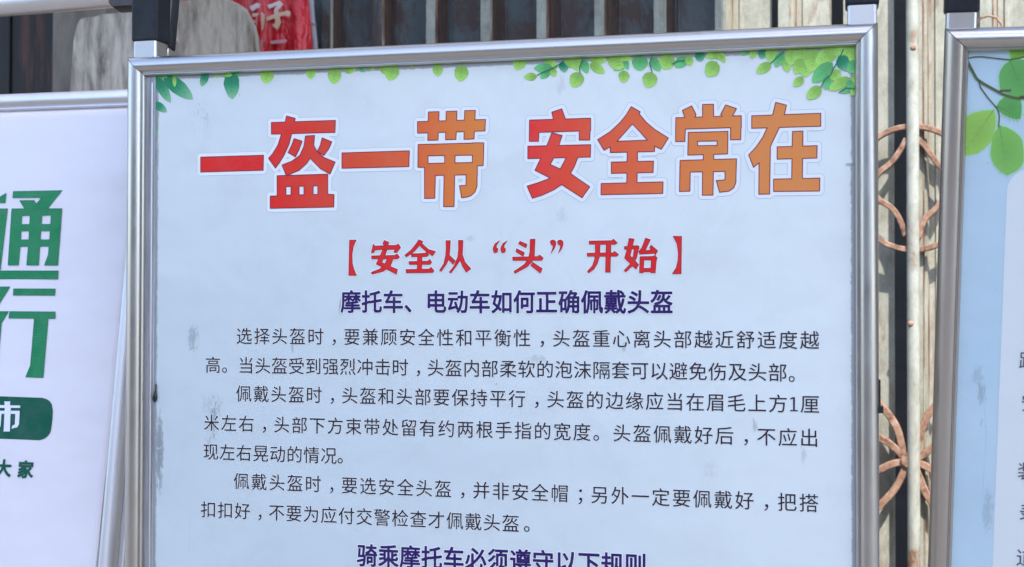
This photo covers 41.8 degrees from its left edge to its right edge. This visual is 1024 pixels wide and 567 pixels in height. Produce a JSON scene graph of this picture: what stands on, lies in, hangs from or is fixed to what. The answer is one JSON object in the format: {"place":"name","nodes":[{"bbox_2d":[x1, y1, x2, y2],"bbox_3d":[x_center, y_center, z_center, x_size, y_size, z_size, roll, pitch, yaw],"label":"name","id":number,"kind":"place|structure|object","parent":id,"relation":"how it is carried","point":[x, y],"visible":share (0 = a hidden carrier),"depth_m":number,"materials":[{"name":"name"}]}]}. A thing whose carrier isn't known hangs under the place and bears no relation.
{"place":"outdoors","nodes":[
{"label":"outdoors","id":0,"kind":"place"},
{"bbox_2d":[179,0,907,566],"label":"building wall","id":1,"kind":"structure","parent":0,"point":[901,530],"depth_m":2.38,"materials":[{"name":"paint"}]},
{"label":"ground","id":2,"kind":"structure","parent":0,"visible":0},
{"bbox_2d":[53,8,118,91],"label":"cement pillar","id":3,"kind":"structure","parent":2,"relation":"on","point":[64,26],"depth_m":2.71,"materials":[{"name":"grey concrete"}]},
{"bbox_2d":[0,13,52,93],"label":"board door","id":4,"kind":"structure","parent":3,"relation":"attached to","point":[26,53],"depth_m":2.77,"materials":[{"name":"brown wood"}]},
{"bbox_2d":[0,0,179,566],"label":"poster stand","id":5,"kind":"object","parent":2,"relation":"on","point":[63,200],"visible":0.94,"depth_m":1.65,"materials":[{"name":"plastic"}]},
{"bbox_2d":[70,12,133,91],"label":"wooden slab","id":6,"kind":"structure","parent":2,"relation":"on","point":[103,48],"depth_m":2.33,"materials":[{"name":"grey wood"}]},
{"bbox_2d":[176,0,259,54],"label":"wooden slab","id":7,"kind":"structure","parent":2,"relation":"on","point":[214,26],"depth_m":2.27,"materials":[{"name":"grey wood"}]},
{"bbox_2d":[124,0,882,566],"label":"poster stand","id":8,"kind":"object","parent":2,"relation":"on","point":[584,302],"visible":1,"depth_m":1.45,"materials":[{"name":"metal"}]},
{"bbox_2d":[314,0,1023,566],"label":"metal gate","id":9,"kind":"structure","parent":2,"relation":"on","point":[368,22],"depth_m":2.13,"materials":[{"name":"metal"}]},
{"bbox_2d":[308,0,317,48],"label":"water pipe","id":10,"kind":"object","parent":9,"relation":"attached to","point":[313,27],"visible":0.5,"depth_m":2.35,"materials":[{"name":"plastic"}]},
{"bbox_2d":[231,0,311,50],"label":"banner","id":11,"kind":"object","parent":10,"relation":"hanging from","point":[280,25],"visible":0.39,"depth_m":2.33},
{"bbox_2d":[879,401,932,510],"bbox_3d":[0.612,0.266,2.074,0.132,0.189,0.018,0,-1,19],"label":"iron ornament","id":12,"kind":"object","parent":9,"relation":"attached to","point":[899,450],"visible":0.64,"depth_m":2.07,"materials":[{"name":"orange metal"}]},
{"bbox_2d":[878,124,940,251],"bbox_3d":[0.621,-0.148,2.080,0.192,0.199,0.013,0,-1,19],"label":"iron ornament","id":13,"kind":"object","parent":9,"relation":"attached to","point":[892,161],"visible":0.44,"depth_m":2.08,"materials":[{"name":"orange metal"}]},
{"bbox_2d":[977,15,1002,26],"bbox_3d":[0.727,-0.394,2.037,0.040,0.028,0.007,0,-1,14],"label":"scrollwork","id":14,"kind":"object","parent":9,"relation":"attached to","point":[992,16],"visible":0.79,"depth_m":2.04,"materials":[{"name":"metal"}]},
{"bbox_2d":[928,0,1023,566],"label":"poster stand","id":15,"kind":"object","parent":2,"relation":"on","point":[976,516],"visible":1,"depth_m":1.33,"materials":[{"name":"metal"}]}
]}

